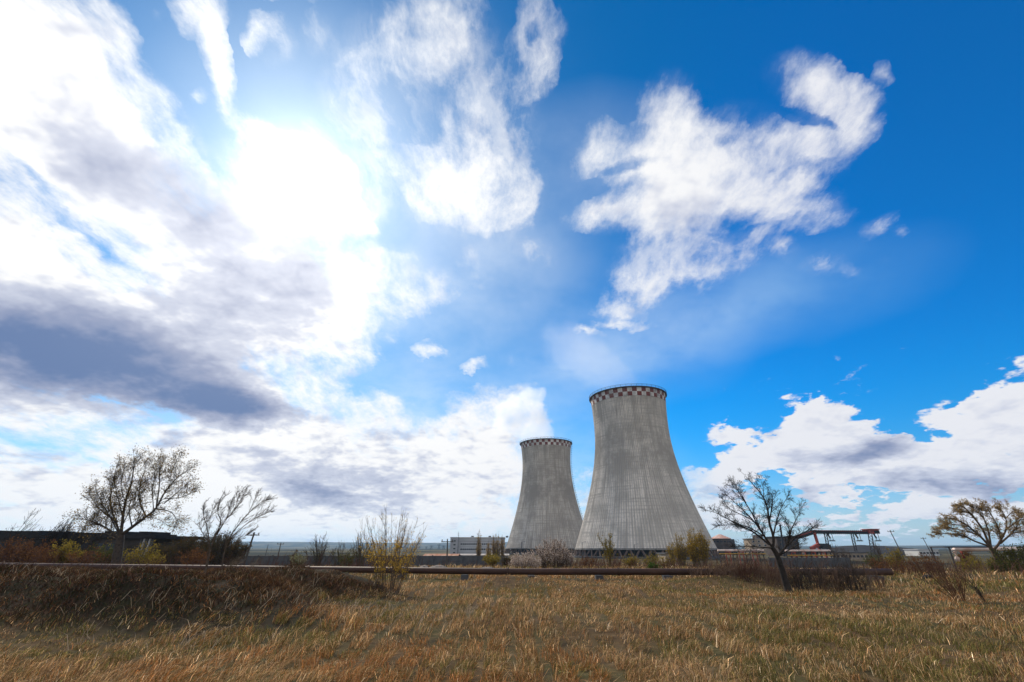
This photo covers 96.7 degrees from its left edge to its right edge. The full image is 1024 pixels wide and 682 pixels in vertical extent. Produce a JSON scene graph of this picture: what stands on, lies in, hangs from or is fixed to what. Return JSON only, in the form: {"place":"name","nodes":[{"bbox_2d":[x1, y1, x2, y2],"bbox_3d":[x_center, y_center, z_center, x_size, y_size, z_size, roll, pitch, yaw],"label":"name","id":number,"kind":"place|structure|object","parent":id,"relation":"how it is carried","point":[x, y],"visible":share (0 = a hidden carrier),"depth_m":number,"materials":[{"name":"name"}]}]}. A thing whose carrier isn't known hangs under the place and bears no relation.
{"place":"outdoors","nodes":[
{"label":"outdoors","id":0,"kind":"place"},
{"bbox_2d":[460,554,508,557],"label":"storage shed","id":1,"kind":"structure","parent":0,"point":[507,555],"depth_m":136.89,"materials":[{"name":"metal"}]},
{"bbox_2d":[0,541,1023,681],"bbox_3d":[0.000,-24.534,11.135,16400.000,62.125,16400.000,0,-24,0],"label":"ground","id":2,"kind":"structure","parent":0,"point":[261,548],"depth_m":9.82,"materials":[{"name":"brown plant"}]},
{"bbox_2d":[0,534,37,562],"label":"dry bush","id":3,"kind":"object","parent":2,"relation":"on","point":[10,558],"visible":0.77,"depth_m":45.41,"materials":[{"name":"orange plant"}]},
{"bbox_2d":[0,509,40,556],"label":"bare sapling","id":4,"kind":"object","parent":2,"relation":"on","point":[17,537],"visible":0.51,"depth_m":55.26,"materials":[{"name":"brown plant"}]},
{"bbox_2d":[2,536,57,562],"bbox_3d":[-48.205,21.826,46.153,4.362,3.808,4.502,0,-24,0],"label":"dry bush","id":5,"kind":"object","parent":2,"relation":"on","point":[27,557],"visible":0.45,"depth_m":45.56,"materials":[{"name":"orange plant"}]},
{"bbox_2d":[19,520,65,561],"bbox_3d":[-59.074,25.529,56.460,4.374,6.820,3.383,-3,-25,7],"label":"bare sapling","id":6,"kind":"object","parent":2,"relation":"on","point":[46,537],"visible":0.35,"depth_m":57.09,"materials":[{"name":"brown plant"}]},
{"bbox_2d":[31,546,68,562],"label":"dry bush","id":7,"kind":"object","parent":2,"relation":"on","point":[50,557],"visible":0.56,"depth_m":43.21,"materials":[{"name":"orange plant"}]},
{"bbox_2d":[41,517,76,561],"bbox_3d":[-58.774,26.116,58.342,3.350,7.465,3.490,14,-28,-29],"label":"bare sapling","id":8,"kind":"object","parent":2,"relation":"on","point":[65,535],"visible":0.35,"depth_m":58.68,"materials":[{"name":"brown plant"}]},
{"bbox_2d":[49,539,84,562],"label":"leafy bush","id":9,"kind":"object","parent":2,"relation":"on","point":[67,546],"visible":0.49,"depth_m":44.99,"materials":[{"name":"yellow plant"}]},
{"bbox_2d":[62,524,88,551],"bbox_3d":[-56.267,26.496,58.383,2.996,6.490,2.912,-5,-25,11],"label":"bare sapling","id":10,"kind":"object","parent":2,"relation":"on","point":[78,540],"visible":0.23,"depth_m":58.49,"materials":[{"name":"brown plant"}]},
{"bbox_2d":[64,545,109,563],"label":"dry bush","id":11,"kind":"object","parent":2,"relation":"on","point":[70,557],"visible":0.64,"depth_m":44.02,"materials":[{"name":"orange plant"}]},
{"bbox_2d":[75,522,106,562],"bbox_3d":[-53.849,26.478,58.124,2.488,6.201,2.213,-8,-26,18],"label":"bare sapling","id":12,"kind":"object","parent":2,"relation":"on","point":[91,544],"visible":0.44,"depth_m":58.48,"materials":[{"name":"brown plant"}]},
{"bbox_2d":[0,530,204,563],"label":"derelict shed","id":13,"kind":"structure","parent":2,"relation":"on","point":[132,540],"depth_m":75.05,"materials":[{"name":"concrete"}]},
{"bbox_2d":[106,543,114,549],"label":"window","id":14,"kind":"structure","parent":13,"relation":"in","point":[108,543],"depth_m":74.64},
{"bbox_2d":[76,540,128,563],"bbox_3d":[-44.073,23.205,48.809,4.215,3.356,4.197,0,-24,0],"label":"leafy bush","id":15,"kind":"object","parent":2,"relation":"on","point":[108,552],"visible":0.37,"depth_m":48.78,"materials":[{"name":"green plant"}]},
{"bbox_2d":[62,443,206,569],"bbox_3d":[-35.575,15.872,43.727,12.557,11.905,5.009,0,-24,0],"label":"budding tree","id":16,"kind":"object","parent":2,"relation":"on","point":[111,508],"visible":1,"depth_m":43.42,"materials":[{"name":"brown plant"}]},
{"bbox_2d":[122,540,165,563],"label":"leafy bush","id":17,"kind":"object","parent":2,"relation":"on","point":[149,552],"visible":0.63,"depth_m":45.08,"materials":[{"name":"green plant"}]},
{"bbox_2d":[139,552,165,564],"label":"leafy bush","id":18,"kind":"object","parent":2,"relation":"on","point":[156,557],"visible":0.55,"depth_m":42.26,"materials":[{"name":"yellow plant"}]},
{"bbox_2d":[151,538,184,564],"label":"thicket","id":19,"kind":"object","parent":2,"relation":"on","point":[162,549],"visible":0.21,"depth_m":60.77,"materials":[{"name":"brown plant"}]},
{"bbox_2d":[175,547,213,564],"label":"dry bush","id":20,"kind":"object","parent":2,"relation":"on","point":[184,557],"visible":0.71,"depth_m":39.32,"materials":[{"name":"orange plant"}]},
{"bbox_2d":[0,561,398,631],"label":"heath","id":21,"kind":"object","parent":2,"relation":"on","point":[261,575],"visible":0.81,"depth_m":11.38,"materials":[{"name":"brown plant"}]},
{"bbox_2d":[163,530,252,564],"bbox_3d":[-39.963,27.585,59.840,10.308,5.402,9.711,7,-25,-15],"label":"thicket","id":22,"kind":"object","parent":2,"relation":"on","point":[217,552],"visible":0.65,"depth_m":58.34,"materials":[{"name":"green plant"}]},
{"bbox_2d":[193,485,277,574],"bbox_3d":[-9.652,6.578,15.600,3.189,3.313,1.173,0,-24,0],"label":"bare tree","id":23,"kind":"object","parent":2,"relation":"on","point":[218,502],"visible":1,"depth_m":15.74,"materials":[{"name":"brown plant"}]},
{"bbox_2d":[226,553,245,568],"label":"dry weed","id":24,"kind":"object","parent":2,"relation":"on","point":[232,564],"visible":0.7,"depth_m":17.01,"materials":[{"name":"brown plant"}]},
{"bbox_2d":[243,532,258,564],"bbox_3d":[-33.438,26.965,58.045,1.600,4.779,0.320,0,-24,0],"label":"power pole","id":25,"kind":"object","parent":2,"relation":"on","point":[246,556],"visible":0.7,"depth_m":58.15,"materials":[{"name":"grey wood"}]},
{"bbox_2d":[0,560,502,651],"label":"bleached reeds","id":26,"kind":"object","parent":2,"relation":"on","point":[241,614],"visible":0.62,"depth_m":10.43,"materials":[{"name":"brown plant"}]},
{"bbox_2d":[290,551,307,564],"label":"flowering shrub","id":27,"kind":"object","parent":2,"relation":"on","point":[296,558],"visible":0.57,"depth_m":41.32,"materials":[{"name":"brown plant"}]},
{"bbox_2d":[302,532,335,565],"bbox_3d":[-19.066,20.961,45.630,3.013,3.594,2.617,-4,-25,9],"label":"bare shrub","id":28,"kind":"object","parent":2,"relation":"on","point":[317,552],"visible":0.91,"depth_m":45.17,"materials":[{"name":"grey plant"}]},
{"bbox_2d":[328,543,350,565],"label":"bare shrub","id":29,"kind":"object","parent":2,"relation":"on","point":[333,552],"visible":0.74,"depth_m":47.08,"materials":[{"name":"grey plant"}]},
{"bbox_2d":[337,549,355,566],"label":"leafy bush","id":30,"kind":"object","parent":2,"relation":"on","point":[348,561],"visible":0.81,"depth_m":42.16,"materials":[{"name":"brown plant"}]},
{"bbox_2d":[208,555,504,566],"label":"concrete fence","id":31,"kind":"object","parent":2,"relation":"on","point":[437,560],"visible":0.2,"depth_m":93.60,"materials":[{"name":"grey concrete"}]},
{"bbox_2d":[350,533,372,566],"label":"bare shrub","id":32,"kind":"object","parent":2,"relation":"on","point":[358,553],"visible":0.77,"depth_m":39.87,"materials":[{"name":"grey plant"}]},
{"bbox_2d":[357,507,426,593],"bbox_3d":[-4.633,7.949,17.446,2.776,3.243,2.817,9,-26,-20],"label":"yellow shrub","id":33,"kind":"object","parent":2,"relation":"on","point":[396,564],"visible":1,"depth_m":17.07,"materials":[{"name":"brown plant"}]},
{"bbox_2d":[420,565,447,567],"bbox_3d":[-6.183,17.860,35.657,2.330,0.585,1.079,8,-26,-18],"label":"rubble heap","id":34,"kind":"object","parent":2,"relation":"on","point":[439,566],"visible":0.31,"depth_m":35.68,"materials":[{"name":"stone"}]},
{"bbox_2d":[423,553,460,555],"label":"shed","id":35,"kind":"structure","parent":2,"relation":"on","point":[437,554],"depth_m":128.97,"materials":[{"name":"metal"}]},
{"bbox_2d":[0,562,892,580],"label":"pipeline","id":36,"kind":"object","parent":2,"relation":"on","point":[598,573],"visible":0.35,"depth_m":24.99,"materials":[{"name":"metal"}]},
{"bbox_2d":[441,539,452,566],"bbox_3d":[-8.567,28.029,59.735,1.600,3.782,0.262,0,-24,0],"label":"power pole","id":37,"kind":"object","parent":2,"relation":"on","point":[447,541],"visible":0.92,"depth_m":59.87,"materials":[{"name":"grey wood"}]},
{"bbox_2d":[450,536,507,553],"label":"industrial hall","id":38,"kind":"structure","parent":2,"relation":"on","point":[464,545],"depth_m":273.81,"materials":[{"name":"concrete"}]},
{"bbox_2d":[461,543,499,544],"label":"ribbon window","id":39,"kind":"structure","parent":38,"relation":"in","point":[461,543],"depth_m":274.03,"materials":[{"name":"grey glass"}]},
{"bbox_2d":[476,529,482,555],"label":"poplar","id":40,"kind":"object","parent":2,"relation":"on","point":[478,548],"visible":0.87,"depth_m":122.82,"materials":[{"name":"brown plant"}]},
{"bbox_2d":[486,543,491,555],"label":"poplar","id":41,"kind":"object","parent":2,"relation":"on","point":[488,551],"visible":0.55,"depth_m":122.40,"materials":[{"name":"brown plant"}]},
{"bbox_2d":[482,553,500,565],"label":"leafy bush","id":42,"kind":"object","parent":2,"relation":"on","point":[490,559],"visible":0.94,"depth_m":55.39,"materials":[{"name":"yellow plant"}]},
{"bbox_2d":[491,535,495,554],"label":"poplar","id":43,"kind":"object","parent":2,"relation":"on","point":[493,543],"visible":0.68,"depth_m":122.81,"materials":[{"name":"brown plant"}]},
{"bbox_2d":[494,534,500,555],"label":"poplar","id":44,"kind":"object","parent":2,"relation":"on","point":[497,547],"visible":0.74,"depth_m":122.89,"materials":[{"name":"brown plant"}]},
{"bbox_2d":[499,539,504,555],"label":"poplar","id":45,"kind":"object","parent":2,"relation":"on","point":[502,546],"visible":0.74,"depth_m":122.82,"materials":[{"name":"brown plant"}]},
{"bbox_2d":[501,555,510,565],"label":"dry bush","id":46,"kind":"object","parent":2,"relation":"on","point":[505,562],"visible":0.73,"depth_m":52.13,"materials":[{"name":"brown plant"}]},
{"bbox_2d":[1,549,1023,576],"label":"scrub","id":47,"kind":"object","parent":2,"relation":"on","point":[580,563],"visible":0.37,"depth_m":32.82,"materials":[{"name":"brown plant"}]},
{"bbox_2d":[506,551,541,567],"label":"blossom bush","id":48,"kind":"object","parent":2,"relation":"on","point":[522,560],"visible":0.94,"depth_m":38.95,"materials":[{"name":"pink plant"}]},
{"bbox_2d":[505,437,583,554],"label":"cooling tower","id":49,"kind":"structure","parent":2,"relation":"on","point":[547,506],"depth_m":315.57,"materials":[{"name":"concrete"}]},
{"bbox_2d":[530,535,572,567],"bbox_3d":[3.600,19.373,41.684,3.930,3.051,4.089,0,-24,0],"label":"blossom bush","id":50,"kind":"object","parent":2,"relation":"on","point":[558,556],"visible":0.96,"depth_m":41.04,"materials":[{"name":"grey plant"}]},
{"bbox_2d":[563,548,574,567],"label":"blossom bush","id":51,"kind":"object","parent":2,"relation":"on","point":[568,563],"visible":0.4,"depth_m":42.00,"materials":[{"name":"grey plant"}]},
{"bbox_2d":[581,555,594,565],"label":"dry bush","id":52,"kind":"object","parent":2,"relation":"on","point":[591,562],"visible":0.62,"depth_m":51.89,"materials":[{"name":"orange plant"}]},
{"bbox_2d":[597,532,617,566],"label":"slim tree","id":53,"kind":"object","parent":2,"relation":"on","point":[609,552],"visible":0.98,"depth_m":50.87,"materials":[{"name":"green plant"}]},
{"bbox_2d":[621,554,639,566],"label":"leafy bush","id":54,"kind":"object","parent":2,"relation":"on","point":[632,560],"visible":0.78,"depth_m":51.98,"materials":[{"name":"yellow plant"}]},
{"bbox_2d":[572,383,725,558],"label":"cooling tower","id":55,"kind":"structure","parent":2,"relation":"on","point":[639,497],"depth_m":204.28,"materials":[{"name":"concrete"}]},
{"bbox_2d":[640,551,660,564],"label":"leafy bush","id":56,"kind":"object","parent":2,"relation":"on","point":[653,558],"visible":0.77,"depth_m":50.36,"materials":[{"name":"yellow plant"}]},
{"bbox_2d":[647,562,662,567],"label":"green bush","id":57,"kind":"object","parent":2,"relation":"on","point":[652,565],"visible":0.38,"depth_m":30.48,"materials":[{"name":"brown plant"}]},
{"bbox_2d":[657,556,675,567],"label":"dry bush","id":58,"kind":"object","parent":2,"relation":"on","point":[663,560],"visible":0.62,"depth_m":52.05,"materials":[{"name":"brown plant"}]},
{"bbox_2d":[656,553,679,564],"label":"brick store","id":59,"kind":"structure","parent":2,"relation":"on","point":[664,555],"depth_m":116.76,"materials":[{"name":"brick"}]},
{"bbox_2d":[666,542,677,561],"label":"willow","id":60,"kind":"object","parent":2,"relation":"on","point":[671,553],"visible":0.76,"depth_m":99.46,"materials":[{"name":"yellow plant"}]},
{"bbox_2d":[673,532,691,567],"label":"willow","id":61,"kind":"object","parent":2,"relation":"on","point":[680,553],"visible":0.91,"depth_m":101.08,"materials":[{"name":"green plant"}]},
{"bbox_2d":[685,528,713,566],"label":"willow","id":62,"kind":"object","parent":2,"relation":"on","point":[701,544],"visible":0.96,"depth_m":101.16,"materials":[{"name":"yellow plant"}]},
{"bbox_2d":[687,554,746,578],"bbox_3d":[10.743,11.864,23.770,3.222,1.364,2.889,0,-24,0],"label":"brush","id":63,"kind":"object","parent":2,"relation":"on","point":[706,569],"visible":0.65,"depth_m":23.81,"materials":[{"name":"brown plant"}]},
{"bbox_2d":[712,534,735,552],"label":"storage tank","id":64,"kind":"object","parent":2,"relation":"on","point":[722,541],"visible":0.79,"depth_m":307.54,"materials":[{"name":"metal"}]},
{"bbox_2d":[710,551,765,578],"bbox_3d":[11.762,11.589,23.494,2.946,1.375,2.861,0,-24,0],"label":"brush","id":65,"kind":"object","parent":2,"relation":"on","point":[735,569],"visible":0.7,"depth_m":23.09,"materials":[{"name":"brown plant"}]},
{"bbox_2d":[717,549,765,565],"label":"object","id":66,"kind":"object","parent":2,"relation":"on","point":[739,553],"visible":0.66,"depth_m":110.17,"materials":[{"name":"yellow paint"}]},
{"bbox_2d":[743,535,767,554],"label":"pump house","id":67,"kind":"structure","parent":2,"relation":"on","point":[759,542],"depth_m":283.61,"materials":[{"name":"concrete"}]},
{"bbox_2d":[733,554,786,583],"bbox_3d":[12.233,11.187,22.472,2.563,1.496,2.480,20,-31,-37],"label":"brush","id":68,"kind":"object","parent":2,"relation":"on","point":[745,569],"visible":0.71,"depth_m":22.23,"materials":[{"name":"brown plant"}]},
{"bbox_2d":[698,467,823,591],"bbox_3d":[11.326,8.419,20.450,5.211,5.479,1.753,-3,-25,7],"label":"bare tree","id":69,"kind":"object","parent":2,"relation":"on","point":[784,577],"visible":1,"depth_m":20.55,"materials":[{"name":"brown plant"}]},
{"bbox_2d":[757,559,804,588],"bbox_3d":[12.412,10.643,20.983,1.975,1.488,1.942,-21,-32,38],"label":"brush","id":70,"kind":"object","parent":2,"relation":"on","point":[766,577],"visible":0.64,"depth_m":20.91,"materials":[{"name":"brown plant"}]},
{"bbox_2d":[763,536,799,555],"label":"crusher house","id":71,"kind":"structure","parent":2,"relation":"on","point":[778,542],"depth_m":239.98,"materials":[{"name":"concrete"}]},
{"bbox_2d":[779,524,785,556],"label":"flue pipe","id":72,"kind":"object","parent":2,"relation":"on","point":[782,541],"visible":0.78,"depth_m":228.61,"materials":[{"name":"metal"}]},
{"bbox_2d":[785,550,832,557],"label":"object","id":73,"kind":"object","parent":2,"relation":"on","point":[810,552],"visible":0.59,"depth_m":114.01,"materials":[{"name":"yellow paint"}]},
{"bbox_2d":[768,557,850,567],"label":"concrete fence","id":74,"kind":"object","parent":2,"relation":"on","point":[832,560],"visible":0.48,"depth_m":100.72,"materials":[{"name":"grey concrete"}]},
{"bbox_2d":[786,555,833,590],"bbox_3d":[13.254,10.323,20.217,1.830,1.510,1.979,0,-24,0],"label":"brush","id":75,"kind":"object","parent":2,"relation":"on","point":[809,579],"visible":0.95,"depth_m":20.15,"materials":[{"name":"brown plant"}]},
{"bbox_2d":[806,559,851,591],"bbox_3d":[14.036,10.350,20.113,1.973,1.413,1.924,0,-24,0],"label":"brush","id":76,"kind":"object","parent":2,"relation":"on","point":[834,578],"visible":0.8,"depth_m":19.83,"materials":[{"name":"brown plant"}]},
{"bbox_2d":[827,544,839,557],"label":"bare sapling","id":77,"kind":"object","parent":2,"relation":"on","point":[833,552],"visible":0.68,"depth_m":107.10,"materials":[{"name":"brown plant"}]},
{"bbox_2d":[793,529,879,554],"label":"coal conveyor","id":78,"kind":"object","parent":2,"relation":"on","point":[819,546],"visible":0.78,"depth_m":219.64,"materials":[{"name":"metal"}]},
{"bbox_2d":[818,552,868,559],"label":"flat store","id":79,"kind":"structure","parent":2,"relation":"on","point":[858,555],"depth_m":171.95,"materials":[{"name":"concrete"}]},
{"bbox_2d":[839,547,850,560],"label":"bare sapling","id":80,"kind":"object","parent":2,"relation":"on","point":[845,553],"visible":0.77,"depth_m":105.14,"materials":[{"name":"brown plant"}]},
{"bbox_2d":[822,553,871,590],"bbox_3d":[14.623,10.183,19.998,2.069,1.603,1.841,0,-24,0],"label":"brush","id":81,"kind":"object","parent":2,"relation":"on","point":[858,577],"visible":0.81,"depth_m":19.70,"materials":[{"name":"brown plant"}]},
{"bbox_2d":[842,563,886,589],"bbox_3d":[15.553,10.380,20.052,1.504,1.191,1.583,0,-24,0],"label":"brush","id":82,"kind":"object","parent":2,"relation":"on","point":[873,577],"visible":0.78,"depth_m":19.90,"materials":[{"name":"brown plant"}]},
{"bbox_2d":[863,552,883,568],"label":"leafy bush","id":83,"kind":"object","parent":2,"relation":"on","point":[870,557],"visible":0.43,"depth_m":82.91,"materials":[{"name":"green plant"}]},
{"bbox_2d":[872,539,883,563],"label":"bare sapling","id":84,"kind":"object","parent":2,"relation":"on","point":[879,552],"visible":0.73,"depth_m":108.75,"materials":[{"name":"brown plant"}]},
{"bbox_2d":[862,557,915,575],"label":"dry bush","id":85,"kind":"object","parent":2,"relation":"on","point":[880,565],"visible":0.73,"depth_m":31.96,"materials":[{"name":"orange plant"}]},
{"bbox_2d":[880,546,907,568],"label":"leafy bush","id":86,"kind":"object","parent":2,"relation":"on","point":[894,555],"visible":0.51,"depth_m":75.50,"materials":[{"name":"green plant"}]},
{"bbox_2d":[887,530,908,566],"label":"power pole","id":87,"kind":"object","parent":2,"relation":"on","point":[897,544],"visible":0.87,"depth_m":107.70,"materials":[{"name":"grey wood"}]},
{"bbox_2d":[903,549,939,555],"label":"distant shed","id":88,"kind":"structure","parent":2,"relation":"on","point":[912,552],"depth_m":245.27,"materials":[{"name":"concrete"}]},
{"bbox_2d":[901,552,948,576],"bbox_3d":[27.610,14.916,30.572,2.276,1.789,2.303,0,-24,0],"label":"dry bush","id":89,"kind":"object","parent":2,"relation":"on","point":[922,562],"visible":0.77,"depth_m":30.32,"materials":[{"name":"orange plant"}]},
{"bbox_2d":[908,558,968,599],"bbox_3d":[14.284,7.874,15.052,1.509,1.388,1.446,0,-24,0],"label":"twiggy shrub","id":90,"kind":"object","parent":2,"relation":"on","point":[949,587],"visible":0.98,"depth_m":14.97,"materials":[{"name":"brown plant"}]},
{"bbox_2d":[956,551,977,571],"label":"round shrub","id":91,"kind":"object","parent":2,"relation":"on","point":[968,554],"visible":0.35,"depth_m":68.29,"materials":[{"name":"brown plant"}]},
{"bbox_2d":[950,554,995,572],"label":"leafy bush","id":92,"kind":"object","parent":2,"relation":"on","point":[968,562],"visible":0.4,"depth_m":55.53,"materials":[{"name":"green plant"}]},
{"bbox_2d":[961,572,985,601],"bbox_3d":[14.839,7.920,14.661,0.602,0.998,0.352,14,-28,-28],"label":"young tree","id":93,"kind":"object","parent":2,"relation":"on","point":[979,593],"visible":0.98,"depth_m":14.63,"materials":[{"name":"brown plant"}]},
{"bbox_2d":[926,498,1023,562],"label":"leaning tree","id":94,"kind":"object","parent":2,"relation":"on","point":[946,524],"visible":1,"depth_m":39.76,"materials":[{"name":"brown plant"}]},
{"bbox_2d":[930,546,1023,569],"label":"heating pipe","id":95,"kind":"object","parent":2,"relation":"on","point":[960,549],"visible":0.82,"depth_m":47.10,"materials":[{"name":"grey metal"}]},
{"bbox_2d":[985,556,1023,573],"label":"dark shrub","id":96,"kind":"object","parent":2,"relation":"on","point":[1003,565],"visible":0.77,"depth_m":36.67,"materials":[{"name":"green plant"}]},
{"bbox_2d":[986,540,1023,572],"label":"dark shrub","id":97,"kind":"object","parent":2,"relation":"on","point":[1011,554],"visible":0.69,"depth_m":38.17,"materials":[{"name":"green plant"}]},
{"bbox_2d":[0,0,1023,545],"label":"sky","id":98,"kind":"structure","parent":0,"point":[345,258],"materials":[{"name":"blue"}]},
{"bbox_2d":[112,562,1023,589],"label":"rough grass","id":99,"kind":"structure","parent":0,"point":[1017,579],"depth_m":26.86,"materials":[{"name":"brown plant"}]},
{"bbox_2d":[803,545,941,554],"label":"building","id":100,"kind":"structure","parent":0,"point":[863,548],"depth_m":292.81,"materials":[{"name":"grey concrete"}]}
]}

